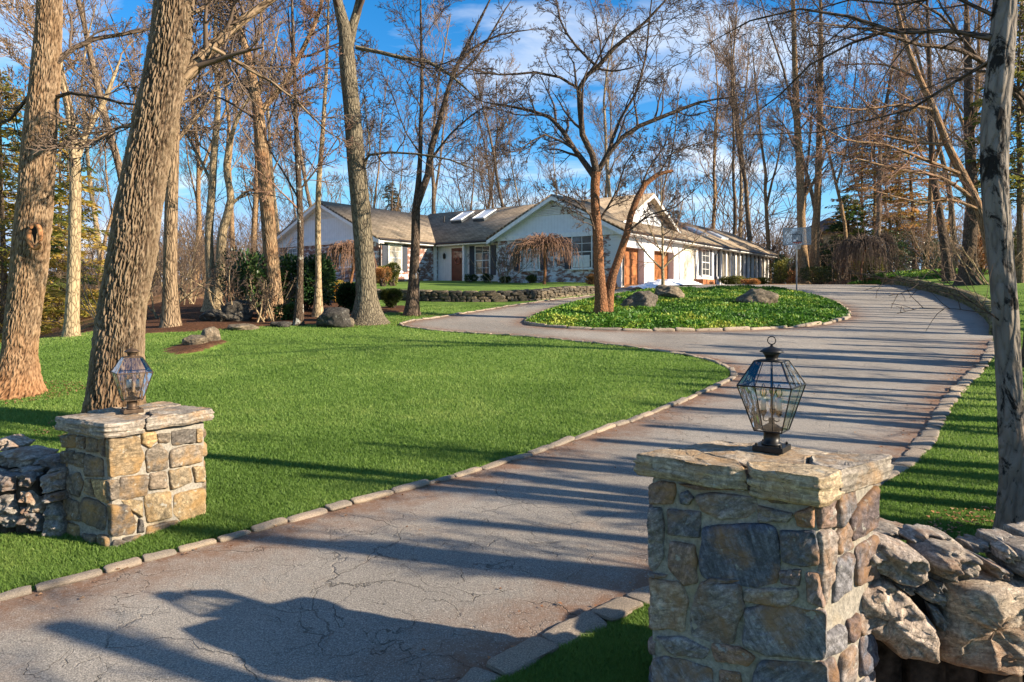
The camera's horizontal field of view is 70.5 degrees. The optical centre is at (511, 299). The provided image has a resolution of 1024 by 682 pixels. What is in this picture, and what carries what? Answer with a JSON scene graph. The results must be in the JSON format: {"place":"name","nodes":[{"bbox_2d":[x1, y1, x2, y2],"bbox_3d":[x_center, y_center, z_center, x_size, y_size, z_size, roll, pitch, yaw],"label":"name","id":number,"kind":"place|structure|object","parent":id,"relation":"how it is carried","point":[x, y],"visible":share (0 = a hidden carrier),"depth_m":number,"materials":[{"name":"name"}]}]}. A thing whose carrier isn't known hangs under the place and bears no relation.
{"place":"outdoors","nodes":[
{"label":"outdoors","id":0,"kind":"place"},
{"bbox_2d":[0,285,992,681],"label":"driveway","id":1,"kind":"structure","parent":0,"point":[384,589],"depth_m":5.25,"materials":[{"name":"grey asphalt"}]},
{"bbox_2d":[2,296,995,681],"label":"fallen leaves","id":2,"kind":"object","parent":1,"relation":"on","point":[616,430],"visible":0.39,"depth_m":6.35,"materials":[{"name":"brown plant"}]},
{"bbox_2d":[399,322,728,368],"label":"stone kerb","id":3,"kind":"structure","parent":1,"relation":"on","point":[645,348],"depth_m":16.16,"materials":[{"name":"stone"}]},
{"bbox_2d":[543,319,789,329],"bbox_3d":[7.095,0.148,26.259,9.052,1.270,17.824,0,0,22],"label":"island bed","id":4,"kind":"object","parent":1,"relation":"on","point":[660,324],"visible":0.02,"depth_m":19.74,"materials":[{"name":"green plant"}]},
{"bbox_2d":[397,0,791,313],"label":"cherry tree","id":5,"kind":"object","parent":4,"relation":"on","point":[604,297],"visible":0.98,"depth_m":20.82,"materials":[{"name":"brown plant"}]},
{"bbox_2d":[620,291,657,308],"bbox_3d":[4.051,0.138,22.805,1.028,0.845,0.992,0,0,35],"label":"boulder","id":6,"kind":"object","parent":4,"relation":"on","point":[645,298],"visible":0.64,"depth_m":22.53,"materials":[{"name":"stone"}]},
{"bbox_2d":[620,126,718,284],"bbox_3d":[6.927,-3.830,31.523,4.429,7.413,2.076,0,0,-14],"label":"sapling","id":7,"kind":"object","parent":4,"relation":"on","point":[662,266],"visible":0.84,"depth_m":31.49,"materials":[{"name":"brown plant"}]},
{"bbox_2d":[736,288,778,304],"bbox_3d":[8.258,0.035,24.388,1.332,0.837,0.897,0,0,0],"label":"boulder","id":8,"kind":"object","parent":4,"relation":"on","point":[759,295],"visible":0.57,"depth_m":24.09,"materials":[{"name":"stone"}]},
{"bbox_2d":[457,341,993,681],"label":"stone kerb","id":9,"kind":"structure","parent":1,"relation":"on","point":[526,653],"depth_m":4.31,"materials":[{"name":"stone"}]},
{"bbox_2d":[0,274,1023,681],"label":"lawn","id":10,"kind":"structure","parent":0,"point":[504,286],"depth_m":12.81,"materials":[{"name":"green plant"}]},
{"bbox_2d":[0,434,68,537],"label":"dry stone wall","id":11,"kind":"structure","parent":10,"relation":"on","point":[34,494],"depth_m":5.54,"materials":[{"name":"grey stone"}]},
{"bbox_2d":[0,0,144,336],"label":"slim tree","id":12,"kind":"object","parent":10,"relation":"on","point":[71,325],"visible":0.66,"depth_m":17.39,"materials":[{"name":"brown plant"}]},
{"bbox_2d":[0,0,229,400],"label":"oak tree","id":13,"kind":"object","parent":10,"relation":"on","point":[20,372],"visible":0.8,"depth_m":10.54,"materials":[{"name":"brown plant"}]},
{"bbox_2d":[55,401,214,548],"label":"gate pillar","id":14,"kind":"structure","parent":10,"relation":"on","point":[131,477],"depth_m":5.52,"materials":[{"name":"stone"}]},
{"bbox_2d":[110,342,152,413],"bbox_3d":[-3.030,0.616,5.780,0.264,0.561,0.264,0,0,-38],"label":"post lantern","id":15,"kind":"object","parent":14,"relation":"on","point":[131,399],"visible":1,"depth_m":5.76,"materials":[{"name":"brown metal"}]},
{"bbox_2d":[26,0,363,413],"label":"oak tree","id":16,"kind":"object","parent":10,"relation":"on","point":[172,67],"visible":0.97,"depth_m":8.73,"materials":[{"name":"brown plant"}]},
{"bbox_2d":[230,0,357,325],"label":"thin dark tree","id":17,"kind":"object","parent":10,"relation":"on","point":[298,317],"visible":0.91,"depth_m":19.54,"materials":[{"name":"brown plant"}]},
{"bbox_2d":[316,307,350,327],"bbox_3d":[-4.727,0.523,19.380,0.973,0.664,0.828,0,0,0],"label":"boulder","id":18,"kind":"object","parent":10,"relation":"on","point":[337,317],"visible":0.82,"depth_m":19.08,"materials":[{"name":"stone"}]},
{"bbox_2d":[323,239,376,282],"bbox_3d":[-7.634,-1.711,33.971,2.716,2.258,2.560,0,0,0],"label":"weeping tree","id":19,"kind":"object","parent":10,"relation":"on","point":[346,248],"visible":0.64,"depth_m":33.54,"materials":[{"name":"brown plant"}]},
{"bbox_2d":[333,0,525,325],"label":"lawn tree","id":20,"kind":"object","parent":10,"relation":"on","point":[367,310],"visible":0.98,"depth_m":19.98,"materials":[{"name":"grey plant"}]},
{"bbox_2d":[332,0,554,315],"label":"forked tree","id":21,"kind":"object","parent":10,"relation":"on","point":[411,303],"visible":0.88,"depth_m":22.30,"materials":[{"name":"brown plant"}]},
{"bbox_2d":[503,232,582,283],"bbox_3d":[1.520,-1.950,35.101,3.929,2.635,3.783,0,0,0],"label":"weeping tree","id":22,"kind":"object","parent":10,"relation":"on","point":[542,243],"visible":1,"depth_m":34.50,"materials":[{"name":"brown plant"}]},
{"bbox_2d":[633,440,893,681],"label":"gate pillar","id":23,"kind":"structure","parent":10,"relation":"on","point":[761,568],"depth_m":3.23,"materials":[{"name":"stone"}]},
{"bbox_2d":[736,336,805,453],"bbox_3d":[1.275,0.458,3.560,0.264,0.561,0.264,0,0,36],"label":"post lantern","id":24,"kind":"object","parent":23,"relation":"on","point":[770,442],"visible":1,"depth_m":3.54,"materials":[{"name":"black metal"}]},
{"bbox_2d":[644,0,1023,530],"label":"grey tree","id":25,"kind":"object","parent":10,"relation":"on","point":[995,122],"visible":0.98,"depth_m":5.45,"materials":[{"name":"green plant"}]},
{"bbox_2d":[773,0,1016,271],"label":"bare tree","id":26,"kind":"object","parent":10,"relation":"on","point":[969,191],"visible":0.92,"depth_m":23.52,"materials":[{"name":"brown wood"}]},
{"bbox_2d":[780,0,1023,367],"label":"shadow tree","id":27,"kind":"object","parent":10,"relation":"on","point":[1018,93],"visible":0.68,"depth_m":12.14,"materials":[{"name":"brown plant"}]},
{"bbox_2d":[880,0,979,280],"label":"bare tree","id":28,"kind":"object","parent":10,"relation":"on","point":[946,255],"visible":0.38,"depth_m":33.91,"materials":[{"name":"brown plant"}]},
{"bbox_2d":[893,276,992,334],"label":"bank wall","id":29,"kind":"structure","parent":10,"relation":"on","point":[987,317],"depth_m":27.43,"materials":[{"name":"grey stone"}]},
{"bbox_2d":[909,0,1022,285],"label":"bare tree","id":30,"kind":"object","parent":10,"relation":"on","point":[970,231],"visible":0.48,"depth_m":30.86,"materials":[{"name":"brown plant"}]},
{"bbox_2d":[931,224,1023,284],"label":"bare shrub","id":31,"kind":"object","parent":10,"relation":"on","point":[972,261],"visible":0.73,"depth_m":30.10,"materials":[{"name":"brown plant"}]},
{"bbox_2d":[954,0,1023,282],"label":"hemlock tree","id":32,"kind":"object","parent":10,"relation":"on","point":[1014,179],"visible":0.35,"depth_m":29.85,"materials":[{"name":"green plant"}]},
{"bbox_2d":[0,0,1023,285],"label":"sky","id":33,"kind":"structure","parent":0,"point":[372,18],"materials":[{"name":"blue"}]},
{"bbox_2d":[39,273,989,622],"bbox_3d":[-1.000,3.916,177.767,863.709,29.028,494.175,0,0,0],"label":"ground","id":34,"kind":"structure","parent":0,"point":[191,315],"depth_m":22.83,"materials":[{"name":"brown soil"}]},
{"bbox_2d":[0,71,98,342],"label":"hemlock tree","id":35,"kind":"object","parent":34,"relation":"on","point":[55,293],"visible":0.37,"depth_m":26.91,"materials":[{"name":"green plant"}]},
{"bbox_2d":[0,113,109,322],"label":"hemlock tree","id":36,"kind":"object","parent":34,"relation":"on","point":[60,215],"visible":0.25,"depth_m":31.96,"materials":[{"name":"green plant"}]},
{"bbox_2d":[0,0,148,295],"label":"bare tree","id":37,"kind":"object","parent":34,"relation":"on","point":[91,60],"visible":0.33,"depth_m":32.23,"materials":[{"name":"brown plant"}]},
{"bbox_2d":[48,223,102,323],"bbox_3d":[-15.053,-0.854,25.651,3.890,3.554,2.747,0,0,0],"label":"bare shrub","id":38,"kind":"object","parent":34,"relation":"on","point":[81,282],"visible":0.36,"depth_m":25.74,"materials":[{"name":"brown plant"}]},
{"bbox_2d":[57,0,127,279],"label":"bare tree","id":39,"kind":"object","parent":34,"relation":"on","point":[87,161],"visible":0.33,"depth_m":54.86,"materials":[{"name":"brown plant"}]},
{"bbox_2d":[77,16,148,297],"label":"bare tree","id":40,"kind":"object","parent":34,"relation":"on","point":[108,195],"visible":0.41,"depth_m":42.45,"materials":[{"name":"brown plant"}]},
{"bbox_2d":[86,0,160,283],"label":"bare tree","id":41,"kind":"object","parent":34,"relation":"on","point":[103,27],"visible":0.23,"depth_m":48.60,"materials":[{"name":"brown plant"}]},
{"bbox_2d":[100,210,241,304],"bbox_3d":[-12.280,-1.526,26.660,4.167,3.473,3.438,0,0,0],"label":"bare shrub","id":42,"kind":"object","parent":34,"relation":"on","point":[184,295],"visible":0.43,"depth_m":26.98,"materials":[{"name":"brown plant"}]},
{"bbox_2d":[146,223,225,317],"bbox_3d":[-10.628,-0.879,22.823,3.275,2.994,2.955,0,0,27],"label":"bare shrub","id":43,"kind":"object","parent":34,"relation":"on","point":[153,284],"visible":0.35,"depth_m":22.94,"materials":[{"name":"brown plant"}]},
{"bbox_2d":[179,36,223,271],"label":"bare tree","id":44,"kind":"object","parent":34,"relation":"on","point":[189,170],"visible":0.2,"depth_m":62.44,"materials":[{"name":"brown plant"}]},
{"bbox_2d":[158,0,250,327],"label":"tall tree","id":45,"kind":"object","parent":34,"relation":"on","point":[170,313],"visible":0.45,"depth_m":19.20,"materials":[{"name":"brown wood"}]},
{"bbox_2d":[145,0,282,311],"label":"twin trunk tree","id":46,"kind":"object","parent":34,"relation":"on","point":[210,302],"visible":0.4,"depth_m":23.89,"materials":[{"name":"brown plant"}]},
{"bbox_2d":[147,0,289,279],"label":"bare tree","id":47,"kind":"object","parent":34,"relation":"on","point":[199,170],"visible":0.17,"depth_m":50.29,"materials":[{"name":"brown plant"}]},
{"bbox_2d":[177,234,265,308],"bbox_3d":[-8.347,-0.672,21.149,1.905,2.576,3.172,0,0,0],"label":"bare shrub","id":48,"kind":"object","parent":34,"relation":"on","point":[229,289],"visible":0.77,"depth_m":21.42,"materials":[{"name":"brown plant"}]},
{"bbox_2d":[193,1,279,279],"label":"bare tree","id":49,"kind":"object","parent":34,"relation":"on","point":[232,228],"visible":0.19,"depth_m":46.04,"materials":[{"name":"brown plant"}]},
{"bbox_2d":[221,299,253,321],"bbox_3d":[-8.062,0.385,21.260,0.868,0.786,0.658,0,0,-28],"label":"boulder","id":50,"kind":"object","parent":34,"relation":"on","point":[237,311],"visible":0.73,"depth_m":21.02,"materials":[{"name":"stone"}]},
{"bbox_2d":[109,0,366,318],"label":"buttressed tree","id":51,"kind":"object","parent":34,"relation":"on","point":[269,237],"visible":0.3,"depth_m":21.86,"materials":[{"name":"brown wood"}]},
{"bbox_2d":[0,169,476,305],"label":"distant woods","id":52,"kind":"object","parent":34,"relation":"on","point":[188,230],"depth_m":65.17,"materials":[{"name":"brown plant"}]},
{"bbox_2d":[214,246,281,309],"bbox_3d":[-8.120,-0.520,21.985,2.057,2.184,1.859,0,0,0],"label":"rhododendron","id":53,"kind":"object","parent":34,"relation":"on","point":[255,269],"visible":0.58,"depth_m":21.68,"materials":[{"name":"green plant"}]},
{"bbox_2d":[208,0,293,252],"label":"bare tree","id":54,"kind":"object","parent":34,"relation":"on","point":[254,210],"visible":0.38,"depth_m":55.64,"materials":[{"name":"brown plant"}]},
{"bbox_2d":[220,90,284,243],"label":"bare tree","id":55,"kind":"object","parent":34,"relation":"on","point":[243,173],"visible":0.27,"depth_m":70.83,"materials":[{"name":"brown plant"}]},
{"bbox_2d":[232,270,295,321],"bbox_3d":[-6.804,-0.073,20.488,1.532,1.517,1.433,0,0,18],"label":"bare shrub","id":56,"kind":"object","parent":34,"relation":"on","point":[267,293],"visible":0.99,"depth_m":20.43,"materials":[{"name":"brown plant"}]},
{"bbox_2d":[229,0,314,233],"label":"bare tree","id":57,"kind":"object","parent":34,"relation":"on","point":[272,175],"visible":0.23,"depth_m":70.56,"materials":[{"name":"brown plant"}]},
{"bbox_2d":[239,0,315,206],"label":"bare tree","id":58,"kind":"object","parent":34,"relation":"on","point":[303,168],"visible":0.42,"depth_m":61.51,"materials":[{"name":"brown plant"}]},
{"bbox_2d":[279,252,338,309],"bbox_3d":[-6.863,-0.602,23.959,2.470,2.027,1.980,0,0,0],"label":"rhododendron","id":59,"kind":"object","parent":34,"relation":"on","point":[328,272],"visible":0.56,"depth_m":23.61,"materials":[{"name":"green plant"}]},
{"bbox_2d":[267,0,401,316],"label":"thin pale tree","id":60,"kind":"object","parent":34,"relation":"on","point":[317,310],"visible":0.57,"depth_m":22.45,"materials":[{"name":"brown plant"}]},
{"bbox_2d":[334,281,355,310],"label":"rhododendron","id":61,"kind":"object","parent":34,"relation":"on","point":[344,292],"visible":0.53,"depth_m":23.21,"materials":[{"name":"green plant"}]},
{"bbox_2d":[0,367,737,600],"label":"stone kerb","id":62,"kind":"structure","parent":34,"relation":"on","point":[93,573],"depth_m":5.99,"materials":[{"name":"stone"}]},
{"bbox_2d":[331,47,418,207],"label":"bare tree","id":63,"kind":"object","parent":34,"relation":"on","point":[378,163],"visible":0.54,"depth_m":67.74,"materials":[{"name":"brown plant"}]},
{"bbox_2d":[376,96,417,210],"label":"bare tree","id":64,"kind":"object","parent":34,"relation":"on","point":[394,174],"visible":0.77,"depth_m":57.97,"materials":[{"name":"brown plant"}]},
{"bbox_2d":[400,0,480,213],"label":"bare tree","id":65,"kind":"object","parent":34,"relation":"on","point":[434,184],"visible":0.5,"depth_m":62.68,"materials":[{"name":"brown plant"}]},
{"bbox_2d":[292,286,594,301],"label":"terrace wall","id":66,"kind":"structure","parent":34,"relation":"on","point":[494,295],"depth_m":27.62,"materials":[{"name":"grey stone"}]},
{"bbox_2d":[436,89,504,210],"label":"bare tree","id":67,"kind":"object","parent":34,"relation":"on","point":[466,189],"visible":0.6,"depth_m":65.13,"materials":[{"name":"brown plant"}]},
{"bbox_2d":[456,74,508,208],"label":"bare tree","id":68,"kind":"object","parent":34,"relation":"on","point":[484,169],"visible":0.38,"depth_m":69.76,"materials":[{"name":"brown plant"}]},
{"bbox_2d":[454,27,527,207],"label":"bare tree","id":69,"kind":"object","parent":34,"relation":"on","point":[499,196],"visible":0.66,"depth_m":63.56,"materials":[{"name":"brown plant"}]},
{"bbox_2d":[475,50,527,208],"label":"bare tree","id":70,"kind":"object","parent":34,"relation":"on","point":[498,125],"visible":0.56,"depth_m":80.49,"materials":[{"name":"brown plant"}]},
{"bbox_2d":[0,152,1016,325],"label":"undergrowth","id":71,"kind":"object","parent":34,"relation":"on","point":[777,243],"visible":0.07,"depth_m":70.26,"materials":[{"name":"brown"}]},
{"bbox_2d":[495,102,538,205],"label":"bare tree","id":72,"kind":"object","parent":34,"relation":"on","point":[515,182],"visible":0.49,"depth_m":82.06,"materials":[{"name":"brown plant"}]},
{"bbox_2d":[277,193,777,286],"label":"ranch house","id":73,"kind":"structure","parent":34,"relation":"on","point":[447,239],"depth_m":42.84,"materials":[{"name":"wood"}]},
{"bbox_2d":[475,245,489,275],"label":"window","id":74,"kind":"structure","parent":73,"relation":"in","point":[482,258],"depth_m":42.97,"materials":[{"name":"white glass"}]},
{"bbox_2d":[570,236,593,269],"bbox_3d":[3.631,-2.470,37.807,1.370,1.820,0.090,0,0,36],"label":"window","id":75,"kind":"structure","parent":73,"relation":"in","point":[585,243],"depth_m":37.75,"materials":[{"name":"white glass"}]},
{"bbox_2d":[624,245,644,284],"bbox_3d":[6.195,-1.550,37.812,0.480,2.500,2.300,0,0,36],"label":"garage door","id":76,"kind":"structure","parent":73,"relation":"in","point":[630,269],"depth_m":38.06,"materials":[{"name":"orange wood"}]},
{"bbox_2d":[569,0,645,196],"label":"bare tree","id":77,"kind":"object","parent":34,"relation":"on","point":[605,128],"visible":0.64,"depth_m":68.94,"materials":[{"name":"brown plant"}]},
{"bbox_2d":[583,35,640,197],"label":"bare tree","id":78,"kind":"object","parent":34,"relation":"on","point":[598,150],"visible":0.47,"depth_m":77.65,"materials":[{"name":"brown plant"}]},
{"bbox_2d":[632,112,693,219],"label":"bare tree","id":79,"kind":"object","parent":34,"relation":"on","point":[678,179],"visible":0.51,"depth_m":66.75,"materials":[{"name":"brown plant"}]},
{"bbox_2d":[637,44,699,208],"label":"bare tree","id":80,"kind":"object","parent":34,"relation":"on","point":[677,115],"visible":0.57,"depth_m":71.52,"materials":[{"name":"brown plant"}]},
{"bbox_2d":[524,284,850,329],"bbox_3d":[7.119,0.055,26.232,9.155,1.556,17.951,0,0,23],"label":"ground cover","id":81,"kind":"object","parent":34,"relation":"on","point":[713,306],"visible":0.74,"depth_m":21.02,"materials":[{"name":"green plant"}]},
{"bbox_2d":[523,302,851,330],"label":"stone kerb","id":82,"kind":"structure","parent":34,"relation":"on","point":[700,329],"depth_m":18.69,"materials":[{"name":"stone"}]},
{"bbox_2d":[680,8,746,227],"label":"bare tree","id":83,"kind":"object","parent":34,"relation":"on","point":[716,120],"visible":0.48,"depth_m":73.68,"materials":[{"name":"brown plant"}]},
{"bbox_2d":[692,0,773,241],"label":"bare tree","id":84,"kind":"object","parent":34,"relation":"on","point":[747,211],"visible":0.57,"depth_m":62.91,"materials":[{"name":"brown plant"}]},
{"bbox_2d":[711,11,765,236],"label":"bare tree","id":85,"kind":"object","parent":34,"relation":"on","point":[754,156],"visible":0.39,"depth_m":80.88,"materials":[{"name":"brown plant"}]},
{"bbox_2d":[708,0,776,234],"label":"bare tree","id":86,"kind":"object","parent":34,"relation":"on","point":[735,200],"visible":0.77,"depth_m":60.54,"materials":[{"name":"brown plant"}]},
{"bbox_2d":[734,7,808,283],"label":"bare tree","id":87,"kind":"object","parent":34,"relation":"on","point":[766,207],"visible":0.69,"depth_m":58.14,"materials":[{"name":"brown plant"}]},
{"bbox_2d":[738,0,828,279],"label":"bare tree","id":88,"kind":"object","parent":34,"relation":"on","point":[811,192],"visible":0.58,"depth_m":52.54,"materials":[{"name":"brown plant"}]},
{"bbox_2d":[756,0,838,284],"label":"woodland tree","id":89,"kind":"object","parent":34,"relation":"on","point":[802,251],"visible":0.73,"depth_m":45.82,"materials":[{"name":"brown plant"}]},
{"bbox_2d":[758,0,871,284],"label":"woodland tree","id":90,"kind":"object","parent":34,"relation":"on","point":[815,229],"visible":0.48,"depth_m":47.80,"materials":[{"name":"brown plant"}]},
{"bbox_2d":[794,265,836,284],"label":"shrub","id":91,"kind":"object","parent":34,"relation":"on","point":[819,274],"visible":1,"depth_m":43.49,"materials":[{"name":"green plant"}]},
{"bbox_2d":[786,23,851,283],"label":"bare tree","id":92,"kind":"object","parent":34,"relation":"on","point":[811,127],"visible":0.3,"depth_m":57.18,"materials":[{"name":"brown plant"}]},
{"bbox_2d":[776,0,887,279],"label":"bare tree","id":93,"kind":"object","parent":34,"relation":"on","point":[838,190],"visible":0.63,"depth_m":45.22,"materials":[{"name":"brown plant"}]},
{"bbox_2d":[820,194,886,277],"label":"hemlock tree","id":94,"kind":"object","parent":34,"relation":"on","point":[834,226],"visible":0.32,"depth_m":49.77,"materials":[{"name":"green plant"}]},
{"bbox_2d":[826,38,888,271],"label":"bare tree","id":95,"kind":"object","parent":34,"relation":"on","point":[867,175],"visible":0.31,"depth_m":56.11,"materials":[{"name":"brown plant"}]},
{"bbox_2d":[829,233,892,283],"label":"weeping tree","id":96,"kind":"object","parent":34,"relation":"on","point":[855,244],"visible":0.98,"depth_m":42.03,"materials":[{"name":"brown plant"}]},
{"bbox_2d":[821,99,918,247],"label":"hemlock tree","id":97,"kind":"object","parent":34,"relation":"on","point":[848,189],"visible":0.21,"depth_m":55.91,"materials":[{"name":"green plant"}]},
{"bbox_2d":[843,46,906,269],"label":"bare tree","id":98,"kind":"object","parent":34,"relation":"on","point":[884,202],"visible":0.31,"depth_m":50.57,"materials":[{"name":"brown plant"}]},
{"bbox_2d":[880,229,925,271],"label":"shrub","id":99,"kind":"object","parent":34,"relation":"on","point":[902,244],"visible":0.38,"depth_m":45.58,"materials":[{"name":"green plant"}]},
{"bbox_2d":[849,0,958,271],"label":"bare tree","id":100,"kind":"object","parent":34,"relation":"on","point":[878,229],"visible":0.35,"depth_m":44.62,"materials":[{"name":"brown plant"}]},
{"bbox_2d":[860,91,964,269],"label":"hemlock tree","id":101,"kind":"object","parent":34,"relation":"on","point":[912,213],"visible":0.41,"depth_m":49.94,"materials":[{"name":"green plant"}]},
{"bbox_2d":[847,268,988,284],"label":"ground cover","id":102,"kind":"object","parent":34,"relation":"on","point":[912,273],"visible":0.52,"depth_m":40.77,"materials":[{"name":"green plant"}]},
{"bbox_2d":[871,0,977,267],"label":"bare tree","id":103,"kind":"object","parent":34,"relation":"on","point":[951,209],"visible":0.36,"depth_m":43.19,"materials":[{"name":"brown plant"}]},
{"bbox_2d":[883,0,992,269],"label":"bare tree","id":104,"kind":"object","parent":34,"relation":"on","point":[930,198],"visible":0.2,"depth_m":45.73,"materials":[{"name":"brown plant"}]},
{"bbox_2d":[886,0,991,268],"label":"bare tree","id":105,"kind":"object","parent":34,"relation":"on","point":[979,50],"visible":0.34,"depth_m":39.93,"materials":[{"name":"brown plant"}]},
{"bbox_2d":[862,517,1023,681],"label":"dry stone wall","id":106,"kind":"structure","parent":34,"relation":"on","point":[941,606],"depth_m":3.38,"materials":[{"name":"grey stone"}]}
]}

